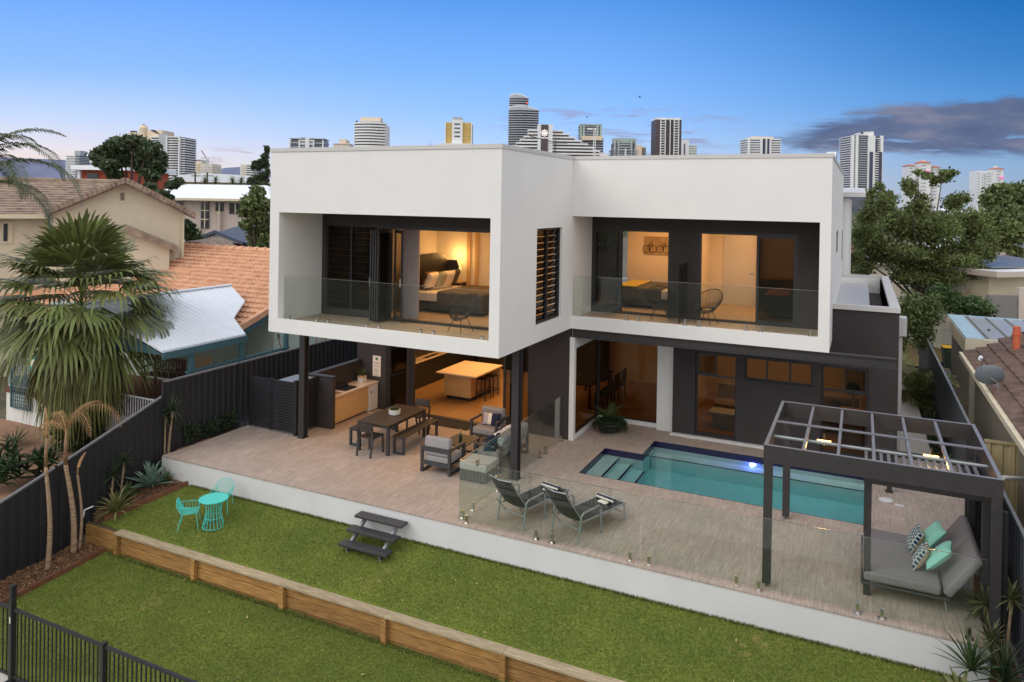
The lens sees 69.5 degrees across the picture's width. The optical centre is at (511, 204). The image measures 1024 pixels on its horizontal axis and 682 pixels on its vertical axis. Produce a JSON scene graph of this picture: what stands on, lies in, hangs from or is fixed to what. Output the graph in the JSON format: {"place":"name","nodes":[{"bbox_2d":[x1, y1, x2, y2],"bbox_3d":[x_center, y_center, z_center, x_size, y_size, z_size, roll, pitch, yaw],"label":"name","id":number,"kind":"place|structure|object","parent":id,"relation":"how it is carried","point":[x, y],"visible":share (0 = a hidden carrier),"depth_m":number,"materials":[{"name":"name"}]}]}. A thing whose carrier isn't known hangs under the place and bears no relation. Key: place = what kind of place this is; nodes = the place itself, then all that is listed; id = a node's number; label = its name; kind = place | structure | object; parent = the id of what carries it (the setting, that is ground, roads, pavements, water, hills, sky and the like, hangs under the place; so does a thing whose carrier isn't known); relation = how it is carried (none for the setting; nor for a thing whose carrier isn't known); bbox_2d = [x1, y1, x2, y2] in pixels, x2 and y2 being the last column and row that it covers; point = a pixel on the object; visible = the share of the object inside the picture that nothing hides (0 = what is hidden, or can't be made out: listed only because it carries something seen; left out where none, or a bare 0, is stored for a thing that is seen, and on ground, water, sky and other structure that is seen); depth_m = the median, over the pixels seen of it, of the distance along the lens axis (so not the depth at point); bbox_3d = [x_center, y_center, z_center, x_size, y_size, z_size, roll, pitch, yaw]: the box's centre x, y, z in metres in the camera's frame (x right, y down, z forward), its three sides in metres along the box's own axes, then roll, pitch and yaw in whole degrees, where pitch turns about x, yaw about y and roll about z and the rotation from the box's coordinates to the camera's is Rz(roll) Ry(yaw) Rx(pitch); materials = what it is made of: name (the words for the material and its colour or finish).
{"place":"outdoors","nodes":[
{"label":"outdoors","id":0,"kind":"place"},
{"bbox_2d":[0,672,7,681],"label":"concrete path","id":1,"kind":"structure","parent":0,"point":[3,677],"depth_m":12.01,"materials":[{"name":"grey concrete"}]},
{"bbox_2d":[0,583,197,681],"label":"picket fence","id":2,"kind":"object","parent":1,"relation":"on","point":[11,673],"visible":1,"depth_m":11.41,"materials":[{"name":"black metal"}]},
{"bbox_2d":[0,418,88,500],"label":"neighbour paving","id":3,"kind":"structure","parent":0,"point":[10,427],"depth_m":21.10,"materials":[{"name":"beige concrete"}]},
{"bbox_2d":[0,434,63,486],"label":"shrub","id":4,"kind":"object","parent":3,"relation":"on","point":[14,463],"visible":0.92,"depth_m":18.05,"materials":[{"name":"green plant"}]},
{"bbox_2d":[0,127,82,229],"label":"feather palm","id":5,"kind":"object","parent":3,"relation":"on","point":[20,187],"visible":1,"depth_m":17.56,"materials":[{"name":"green plant"}]},
{"bbox_2d":[0,476,182,599],"bbox_3d":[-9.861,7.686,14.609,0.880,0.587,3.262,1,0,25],"label":"mulch bed","id":6,"kind":"object","parent":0,"point":[84,551],"visible":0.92,"depth_m":15.20,"materials":[{"name":"brown wood"}]},
{"bbox_2d":[42,407,56,570],"bbox_3d":[-9.603,5.866,15.213,0.552,3.237,0.200,1,0,34],"label":"slender palm","id":7,"kind":"object","parent":6,"relation":"on","point":[49,535],"visible":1,"depth_m":15.07,"materials":[{"name":"brown plant"}]},
{"bbox_2d":[37,400,120,554],"bbox_3d":[-9.187,5.803,15.733,1.989,3.249,1.019,1,0,25],"label":"slender palm","id":8,"kind":"object","parent":6,"relation":"on","point":[73,541],"visible":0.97,"depth_m":15.63,"materials":[{"name":"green plant"}]},
{"bbox_2d":[71,165,175,189],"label":"rust house","id":9,"kind":"structure","parent":0,"point":[88,172],"depth_m":69.99,"materials":[{"name":"red paint"}]},
{"bbox_2d":[0,157,270,177],"bbox_3d":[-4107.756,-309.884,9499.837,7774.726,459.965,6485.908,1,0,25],"label":"hills","id":10,"kind":"structure","parent":0,"point":[40,170],"depth_m":8623.60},
{"bbox_2d":[165,184,270,242],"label":"white roof house","id":11,"kind":"structure","parent":0,"point":[214,207],"depth_m":60.01,"materials":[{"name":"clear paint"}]},
{"bbox_2d":[188,226,269,246],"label":"roof","id":12,"kind":"structure","parent":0,"point":[236,235],"depth_m":50.31,"materials":[{"name":"metal"}]},
{"bbox_2d":[0,550,511,681],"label":"lawn","id":13,"kind":"structure","parent":0,"point":[239,673],"depth_m":12.97,"materials":[{"name":"green plant"}]},
{"bbox_2d":[0,548,103,606],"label":"garden edging","id":14,"kind":"object","parent":13,"relation":"on","point":[45,580],"visible":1,"depth_m":14.92,"materials":[{"name":"brown wood"}]},
{"bbox_2d":[0,208,974,545],"bbox_3d":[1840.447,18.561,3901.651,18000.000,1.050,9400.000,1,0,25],"label":"ground","id":15,"kind":"structure","parent":0,"point":[4,384],"depth_m":28.29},
{"bbox_2d":[0,208,183,453],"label":"fan palm","id":16,"kind":"object","parent":15,"relation":"on","point":[79,360],"visible":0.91,"depth_m":19.92,"materials":[{"name":"green plant"}]},
{"bbox_2d":[0,177,196,376],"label":"cream house","id":17,"kind":"structure","parent":15,"relation":"on","point":[152,221],"depth_m":29.74,"materials":[{"name":"beige paint"}]},
{"bbox_2d":[84,133,168,184],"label":"pine tree","id":18,"kind":"object","parent":15,"relation":"on","point":[114,155],"visible":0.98,"depth_m":47.45,"materials":[{"name":"green plant"}]},
{"bbox_2d":[93,472,179,524],"bbox_3d":[-8.517,7.163,16.984,1.158,1.290,1.902,1,0,25],"label":"mulch bed","id":19,"kind":"object","parent":15,"relation":"on","point":[99,520],"visible":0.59,"depth_m":16.46,"materials":[{"name":"brown soil"}]},
{"bbox_2d":[125,460,177,488],"bbox_3d":[-8.507,6.285,17.284,1.182,0.691,0.988,1,0,-39],"label":"agave","id":20,"kind":"object","parent":19,"relation":"on","point":[150,478],"visible":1,"depth_m":17.26,"materials":[{"name":"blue plant"}]},
{"bbox_2d":[129,124,196,179],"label":"apartment tower","id":21,"kind":"structure","parent":15,"relation":"on","point":[181,152],"depth_m":559.86,"materials":[{"name":"beige concrete"}]},
{"bbox_2d":[0,243,329,433],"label":"verandah house","id":22,"kind":"structure","parent":15,"relation":"on","point":[221,307],"depth_m":23.98,"materials":[{"name":"orange tile"}]},
{"bbox_2d":[0,339,356,579],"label":"boundary fence","id":23,"kind":"object","parent":15,"relation":"on","point":[211,394],"visible":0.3,"depth_m":17.39,"materials":[{"name":"grey metal"}]},
{"bbox_2d":[173,174,270,186],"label":"warehouse","id":24,"kind":"structure","parent":15,"relation":"on","point":[188,178],"depth_m":168.98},
{"bbox_2d":[236,184,269,247],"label":"garden tree","id":25,"kind":"object","parent":15,"relation":"on","point":[254,207],"visible":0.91,"depth_m":43.77,"materials":[{"name":"green plant"}]},
{"bbox_2d":[250,145,270,185],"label":"norfolk pine","id":26,"kind":"object","parent":15,"relation":"on","point":[260,164],"visible":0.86,"depth_m":84.82,"materials":[{"name":"green plant"}]},
{"bbox_2d":[85,524,624,681],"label":"sleeper wall","id":27,"kind":"structure","parent":15,"relation":"on","point":[480,655],"depth_m":13.21,"materials":[{"name":"brown wood"}]},
{"bbox_2d":[354,117,389,146],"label":"banded tower","id":28,"kind":"structure","parent":15,"relation":"on","point":[371,131],"depth_m":638.77,"materials":[{"name":"white concrete"}]},
{"bbox_2d":[438,117,472,144],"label":"yellow tower","id":29,"kind":"structure","parent":15,"relation":"on","point":[458,131],"depth_m":618.71,"materials":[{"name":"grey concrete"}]},
{"bbox_2d":[508,105,538,144],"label":"curved tower","id":30,"kind":"structure","parent":15,"relation":"on","point":[523,119],"depth_m":689.59,"materials":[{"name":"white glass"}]},
{"bbox_2d":[513,124,607,155],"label":"stepped hotel","id":31,"kind":"structure","parent":15,"relation":"on","point":[573,147],"depth_m":555.59,"materials":[{"name":"white concrete"}]},
{"bbox_2d":[162,457,989,681],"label":"retaining wall","id":32,"kind":"structure","parent":15,"relation":"on","point":[882,641],"depth_m":12.89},
{"bbox_2d":[578,124,603,152],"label":"glass tower","id":33,"kind":"structure","parent":15,"relation":"on","point":[585,135],"depth_m":758.61,"materials":[{"name":"teal concrete"}]},
{"bbox_2d":[651,118,681,154],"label":"dark tower","id":34,"kind":"structure","parent":15,"relation":"on","point":[665,136],"depth_m":639.71,"materials":[{"name":"white concrete"}]},
{"bbox_2d":[739,136,780,153],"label":"white tower","id":35,"kind":"structure","parent":15,"relation":"on","point":[759,145],"depth_m":699.35,"materials":[{"name":"concrete"}]},
{"bbox_2d":[839,131,883,215],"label":"white tower","id":36,"kind":"structure","parent":15,"relation":"on","point":[861,159],"depth_m":559.10,"materials":[{"name":"concrete"}]},
{"bbox_2d":[902,160,939,213],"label":"resort tower","id":37,"kind":"structure","parent":15,"relation":"on","point":[926,166],"depth_m":799.88,"materials":[{"name":"white concrete"}]},
{"bbox_2d":[851,166,1002,353],"bbox_3d":[20.186,2.801,36.261,6.940,9.307,8.472,1,0,25],"label":"gum tree","id":38,"kind":"object","parent":15,"relation":"on","point":[917,221],"visible":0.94,"depth_m":35.32,"materials":[{"name":"green plant"}]},
{"bbox_2d":[870,255,1023,347],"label":"flat roof house","id":39,"kind":"structure","parent":15,"relation":"on","point":[1005,276],"depth_m":35.71,"materials":[{"name":"beige paint"}]},
{"bbox_2d":[919,339,1023,681],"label":"boundary fence","id":40,"kind":"object","parent":15,"relation":"on","point":[948,407],"visible":0.42,"depth_m":12.19,"materials":[{"name":"black metal"}]},
{"bbox_2d":[947,314,1023,423],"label":"carport","id":41,"kind":"object","parent":15,"relation":"on","point":[967,332],"visible":0.79,"depth_m":25.28,"materials":[{"name":"grey metal"}]},
{"bbox_2d":[969,166,1003,210],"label":"resort tower","id":42,"kind":"structure","parent":15,"relation":"on","point":[978,180],"depth_m":799.99,"materials":[{"name":"white concrete"}]},
{"bbox_2d":[959,326,1023,527],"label":"tiled house","id":43,"kind":"structure","parent":15,"relation":"on","point":[999,414],"depth_m":16.89,"materials":[{"name":"brown tile"}]},
{"bbox_2d":[974,356,1004,388],"bbox_3d":[10.325,3.852,16.020,0.401,1.025,0.548,1,0,-33],"label":"satellite dish","id":44,"kind":"object","parent":43,"relation":"attached to","point":[989,374],"visible":0.98,"depth_m":15.92,"materials":[{"name":"metal"}]},
{"bbox_2d":[973,179,1023,243],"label":"street tree","id":45,"kind":"object","parent":15,"relation":"on","point":[1002,201],"visible":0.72,"depth_m":61.15,"materials":[{"name":"green plant"}]},
{"bbox_2d":[984,439,1017,513],"bbox_3d":[10.966,6.074,14.123,3.320,2.665,0.053,1,0,25],"label":"cream fence","id":46,"kind":"object","parent":15,"relation":"on","point":[1004,455],"visible":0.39,"depth_m":14.68,"materials":[{"name":"metal"}]},
{"bbox_2d":[985,219,1023,257],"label":"street tree","id":47,"kind":"object","parent":15,"relation":"on","point":[1011,234],"visible":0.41,"depth_m":45.41,"materials":[{"name":"green plant"}]},
{"bbox_2d":[986,287,1023,318],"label":"garage wall","id":48,"kind":"structure","parent":15,"relation":"on","point":[1011,306],"depth_m":32.00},
{"bbox_2d":[0,0,1023,208],"label":"sky","id":49,"kind":"structure","parent":0,"point":[942,81],"materials":[{"name":"blue"}]},
{"bbox_2d":[103,485,968,681],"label":"lawn","id":50,"kind":"structure","parent":0,"point":[615,670],"depth_m":12.80,"materials":[{"name":"green plant"}]},
{"bbox_2d":[104,481,188,521],"bbox_3d":[-8.312,6.764,16.839,1.803,0.478,0.045,1,0,-43],"label":"garden edging","id":51,"kind":"object","parent":50,"relation":"on","point":[109,516],"visible":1,"depth_m":16.83,"materials":[{"name":"brown wood"}]},
{"bbox_2d":[338,511,407,560],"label":"garden steps","id":52,"kind":"structure","parent":50,"relation":"on","point":[379,552],"depth_m":14.62,"materials":[{"name":"wood"}]},
{"bbox_2d":[928,624,1013,681],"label":"yucca","id":53,"kind":"object","parent":50,"relation":"on","point":[971,658],"visible":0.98,"depth_m":10.37,"materials":[{"name":"green plant"}]},
{"bbox_2d":[162,408,986,648],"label":"terrace paving","id":54,"kind":"structure","parent":0,"point":[816,568],"depth_m":15.01,"materials":[{"name":"beige tile"}]},
{"bbox_2d":[249,374,298,435],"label":"slat gate","id":55,"kind":"structure","parent":54,"relation":"on","point":[271,420],"depth_m":19.79,"materials":[{"name":"grey metal"}]},
{"bbox_2d":[309,358,361,429],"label":"bbq wall","id":56,"kind":"structure","parent":54,"relation":"on","point":[330,378],"depth_m":20.22,"materials":[{"name":"paint"}]},
{"bbox_2d":[335,379,378,423],"bbox_3d":[-4.724,5.645,21.284,0.640,0.930,2.070,1,0,25],"label":"outdoor bench","id":57,"kind":"object","parent":54,"relation":"on","point":[351,399],"visible":0.77,"depth_m":21.08,"materials":[{"name":"brown wood"}]},
{"bbox_2d":[357,404,426,455],"bbox_3d":[-3.077,5.779,19.015,0.943,0.740,1.760,1,0,25],"label":"dining table","id":58,"kind":"object","parent":54,"relation":"on","point":[383,418],"visible":0.88,"depth_m":18.73,"materials":[{"name":"brown wood"}]},
{"bbox_2d":[392,418,438,455],"bbox_3d":[-2.452,5.935,18.895,0.330,0.450,1.660,1,0,25],"label":"dining bench","id":59,"kind":"object","parent":54,"relation":"on","point":[415,428],"visible":0.89,"depth_m":18.71,"materials":[{"name":"brown wood"}]},
{"bbox_2d":[420,435,465,476],"bbox_3d":[-1.609,5.773,17.235,0.790,0.819,0.720,1,0,25],"label":"lounge armchair","id":60,"kind":"object","parent":54,"relation":"on","point":[439,451],"visible":0.98,"depth_m":16.98,"materials":[{"name":"grey fabric"}]},
{"bbox_2d":[460,453,498,483],"bbox_3d":[-0.743,5.984,16.747,0.690,0.410,0.660,1,0,25],"label":"ottoman","id":61,"kind":"object","parent":54,"relation":"on","point":[472,472],"visible":0.98,"depth_m":16.53,"materials":[{"name":"wicker"}]},
{"bbox_2d":[470,405,508,437],"bbox_3d":[-0.586,5.779,19.395,0.790,0.819,0.720,1,0,25],"label":"lounge armchair","id":62,"kind":"object","parent":54,"relation":"on","point":[480,430],"visible":0.66,"depth_m":19.25,"materials":[{"name":"grey fabric"}]},
{"bbox_2d":[473,422,528,472],"bbox_3d":[-0.228,5.802,17.886,0.759,0.801,1.560,1,0,25],"label":"sofa","id":63,"kind":"object","parent":54,"relation":"on","point":[502,452],"visible":0.62,"depth_m":17.34,"materials":[{"name":"grey fabric"}]},
{"bbox_2d":[489,474,569,530],"bbox_3d":[0.358,5.729,14.762,0.718,1.005,1.873,1,0,41],"label":"sun lounger","id":64,"kind":"object","parent":54,"relation":"on","point":[529,498],"visible":0.88,"depth_m":14.44,"materials":[{"name":"fabric"}]},
{"bbox_2d":[543,485,626,544],"bbox_3d":[1.407,5.749,14.217,1.873,1.005,0.718,1,0,-45],"label":"sun lounger","id":65,"kind":"object","parent":54,"relation":"on","point":[587,510],"visible":0.95,"depth_m":13.99,"materials":[{"name":"fabric"}]},
{"bbox_2d":[268,144,906,480],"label":"house","id":66,"kind":"structure","parent":54,"relation":"on","point":[532,239],"depth_m":18.63,"materials":[{"name":"paint"}]},
{"bbox_2d":[326,224,377,311],"bbox_3d":[-4.170,1.649,19.290,1.650,2.240,0.080,1,0,25],"label":"louvre window","id":67,"kind":"structure","parent":66,"relation":"in","point":[350,236],"depth_m":19.34,"materials":[{"name":"black metal"}]},
{"bbox_2d":[376,229,392,320],"bbox_3d":[-3.211,1.759,18.492,0.080,2.260,0.620,1,0,24],"label":"folding door","id":68,"kind":"structure","parent":66,"relation":"in","point":[384,237],"depth_m":18.47,"materials":[{"name":"black glass"}]},
{"bbox_2d":[388,346,407,406],"bbox_3d":[-3.353,4.925,21.859,0.700,2.350,0.040,1,0,25],"label":"sliding door","id":69,"kind":"structure","parent":66,"relation":"in","point":[398,356],"depth_m":21.88,"materials":[{"name":"glass"}]},
{"bbox_2d":[393,229,403,321],"bbox_3d":[-2.852,1.765,18.392,0.080,2.260,0.620,1,0,-27],"label":"folding door","id":70,"kind":"structure","parent":66,"relation":"in","point":[398,234],"depth_m":18.39,"materials":[{"name":"glass"}]},
{"bbox_2d":[402,230,419,318],"bbox_3d":[-2.613,1.792,18.961,0.550,2.270,0.090,1,0,25],"label":"curtain","id":71,"kind":"object","parent":66,"relation":"hanging from","point":[411,264],"visible":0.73,"depth_m":18.93,"materials":[{"name":"white fabric"}]},
{"bbox_2d":[415,351,476,389],"bbox_3d":[-2.658,5.664,25.832,0.400,0.905,6.100,1,0,25],"label":"kitchen counter","id":72,"kind":"object","parent":66,"relation":"on","point":[429,366],"visible":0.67,"depth_m":25.43,"materials":[{"name":"black paint"}]},
{"bbox_2d":[419,253,488,313],"bbox_3d":[-1.410,2.148,20.675,2.290,1.440,2.330,1,0,25],"label":"bed","id":73,"kind":"object","parent":66,"relation":"on","point":[447,297],"visible":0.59,"depth_m":20.11,"materials":[{"name":"beige fabric"}]},
{"bbox_2d":[436,361,502,400],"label":"kitchen island","id":74,"kind":"structure","parent":66,"relation":"on","point":[460,380],"depth_m":23.29,"materials":[{"name":"brown wood"}]},
{"bbox_2d":[503,348,523,424],"bbox_3d":[0.026,4.989,20.258,0.580,2.350,0.040,1,0,25],"label":"sliding door","id":75,"kind":"structure","parent":66,"relation":"in","point":[507,366],"depth_m":20.32,"materials":[{"name":"black metal"}]},
{"bbox_2d":[536,227,559,324],"bbox_3d":[0.820,1.716,18.110,0.100,2.284,1.620,1,0,25],"label":"louvre window","id":76,"kind":"structure","parent":66,"relation":"in","point":[546,316],"depth_m":18.20,"materials":[{"name":"black metal"}]},
{"bbox_2d":[575,340,599,433],"bbox_3d":[2.060,4.957,20.495,0.090,2.300,2.010,1,0,25],"label":"corner window","id":77,"kind":"structure","parent":66,"relation":"in","point":[588,354],"depth_m":20.56,"materials":[{"name":"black glass"}]},
{"bbox_2d":[593,230,621,310],"bbox_3d":[2.674,1.850,20.711,0.790,2.230,0.030,1,0,25],"label":"sliding door","id":78,"kind":"structure","parent":66,"relation":"in","point":[608,244],"depth_m":20.71,"materials":[{"name":"black glass"}]},
{"bbox_2d":[599,340,657,422],"bbox_3d":[3.320,4.975,21.077,1.770,2.300,0.060,1,0,25],"label":"corner window","id":79,"kind":"structure","parent":66,"relation":"in","point":[627,371],"depth_m":21.06,"materials":[{"name":"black glass"}]},
{"bbox_2d":[622,279,667,306],"bbox_3d":[4.380,2.676,22.230,2.180,0.560,1.900,1,0,25],"label":"bed","id":80,"kind":"object","parent":66,"relation":"on","point":[633,292],"visible":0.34,"depth_m":21.62,"materials":[{"name":"grey fabric"}]},
{"bbox_2d":[695,352,736,438],"bbox_3d":[5.462,5.087,19.752,1.080,2.200,0.060,1,0,25],"label":"window","id":81,"kind":"structure","parent":66,"relation":"in","point":[715,397],"depth_m":19.74,"materials":[{"name":"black glass"}]},
{"bbox_2d":[723,235,755,305],"bbox_3d":[6.935,1.987,22.537,0.950,2.180,0.059,1,0,25],"label":"interior door","id":82,"kind":"structure","parent":66,"relation":"in","point":[739,262],"depth_m":22.53,"materials":[{"name":"wood"}]},
{"bbox_2d":[723,235,755,305],"bbox_3d":[6.941,1.987,22.551,0.950,2.180,0.029,1,0,25],"label":"door leaf","id":83,"kind":"structure","parent":82,"relation":"in","point":[739,254],"depth_m":22.53,"materials":[{"name":"white wood"}]},
{"bbox_2d":[755,236,795,324],"bbox_3d":[6.718,1.927,18.795,0.960,2.230,0.030,1,0,25],"label":"sliding door","id":84,"kind":"structure","parent":66,"relation":"in","point":[776,255],"depth_m":18.80,"materials":[{"name":"black glass"}]},
{"bbox_2d":[745,357,812,385],"bbox_3d":[6.890,4.304,19.078,1.650,0.580,0.060,1,0,25],"label":"window","id":85,"kind":"structure","parent":66,"relation":"in","point":[797,373],"depth_m":19.07,"materials":[{"name":"black glass"}]},
{"bbox_2d":[820,365,868,457],"bbox_3d":[8.286,5.141,18.414,1.070,2.200,0.060,1,0,25],"label":"window","id":86,"kind":"structure","parent":66,"relation":"in","point":[833,394],"depth_m":18.40,"materials":[{"name":"black glass"}]},
{"bbox_2d":[590,403,628,434],"bbox_3d":[2.711,5.855,20.318,1.149,0.766,1.082,1,0,25],"label":"potted cycad","id":87,"kind":"object","parent":54,"relation":"on","point":[606,422],"visible":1,"depth_m":20.16,"materials":[{"name":"green plant"}]},
{"bbox_2d":[579,441,863,524],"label":"swimming pool","id":88,"kind":"structure","parent":54,"relation":"in","point":[642,457],"depth_m":18.63,"materials":[{"name":"paint"}]},
{"bbox_2d":[586,447,863,524],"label":"pool water","id":89,"kind":"structure","parent":88,"relation":"in","point":[840,498],"depth_m":17.22,"materials":[{"name":"teal liquid"}]},
{"bbox_2d":[459,394,986,641],"bbox_3d":[2.125,5.659,13.844,10.390,1.207,4.717,1,1,58],"label":"pool fence","id":90,"kind":"object","parent":54,"relation":"on","point":[735,583],"visible":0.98,"depth_m":12.82,"materials":[{"name":"clear glass"}]},
{"bbox_2d":[762,401,1003,639],"bbox_3d":[6.287,5.160,12.841,3.330,2.352,3.055,1,0,25],"label":"pergola","id":91,"kind":"object","parent":54,"relation":"on","point":[786,455],"visible":0.96,"depth_m":12.12,"materials":[{"name":"paint"}]},
{"bbox_2d":[860,515,982,612],"bbox_3d":[6.849,5.881,12.415,1.778,0.948,1.874,1,0,25],"label":"day bed","id":92,"kind":"object","parent":54,"relation":"on","point":[891,563],"visible":0.69,"depth_m":11.92,"materials":[{"name":"grey fabric"}]},
{"bbox_2d":[926,541,951,569],"bbox_3d":[6.903,5.670,11.931,0.170,0.500,0.480,48,22,23],"label":"cushion","id":93,"kind":"object","parent":92,"relation":"on","point":[935,559],"visible":0.93,"depth_m":11.80,"materials":[{"name":"teal fabric"}]},
{"bbox_2d":[863,446,990,621],"bbox_3d":[6.849,5.387,12.366,1.760,1.920,1.700,1,0,25],"label":"slatted arbour","id":94,"kind":"object","parent":54,"relation":"on","point":[985,539],"visible":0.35,"depth_m":11.94,"materials":[{"name":"paint"}]},
{"bbox_2d":[975,453,1008,638],"bbox_3d":[7.838,5.440,12.119,0.089,1.850,2.880,1,0,25],"label":"privacy screen","id":95,"kind":"object","parent":54,"relation":"on","point":[1005,527],"visible":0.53,"depth_m":10.83,"materials":[{"name":"grey metal"}]},
{"bbox_2d":[900,375,929,454],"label":"side path","id":96,"kind":"structure","parent":0,"point":[918,446],"depth_m":20.53,"materials":[{"name":"concrete"}]},
{"bbox_2d":[897,288,947,362],"bbox_3d":[14.823,4.456,26.986,2.016,2.794,1.155,1,0,1],"label":"shrub","id":97,"kind":"object","parent":96,"relation":"on","point":[923,316],"visible":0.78,"depth_m":26.81,"materials":[{"name":"green plant"}]},
{"bbox_2d":[919,407,943,456],"bbox_3d":[13.146,6.971,23.432,0.440,0.250,11.300,1,0,25],"label":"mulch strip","id":98,"kind":"object","parent":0,"point":[936,445],"depth_m":21.17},
{"bbox_2d":[901,350,967,413],"bbox_3d":[13.159,5.895,24.608,3.482,2.344,3.252,1,0,-33],"label":"cane palm","id":99,"kind":"object","parent":98,"relation":"on","point":[918,390],"visible":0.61,"depth_m":24.11,"materials":[{"name":"green plant"}]},
{"bbox_2d":[918,366,950,379],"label":"driveway","id":100,"kind":"structure","parent":0,"point":[947,370],"depth_m":32.38,"materials":[{"name":"concrete"}]},
{"bbox_2d":[922,282,999,316],"bbox_3d":[18.231,3.953,29.956,2.866,1.643,1.570,1,0,-3],"label":"hedge","id":101,"kind":"object","parent":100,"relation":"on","point":[968,305],"visible":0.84,"depth_m":29.67,"materials":[{"name":"green plant"}]},
{"bbox_2d":[969,576,1021,681],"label":"mulch bed","id":102,"kind":"object","parent":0,"point":[973,584],"visible":0.11,"depth_m":11.44,"materials":[{"name":"brown soil"}]},
{"bbox_2d":[960,558,1023,680],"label":"cordyline","id":103,"kind":"object","parent":102,"relation":"on","point":[1012,595],"visible":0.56,"depth_m":10.77,"materials":[{"name":"plant"}]},
{"bbox_2d":[963,633,1023,681],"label":"yucca","id":104,"kind":"object","parent":102,"relation":"on","point":[1004,673],"visible":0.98,"depth_m":10.20,"materials":[{"name":"green plant"}]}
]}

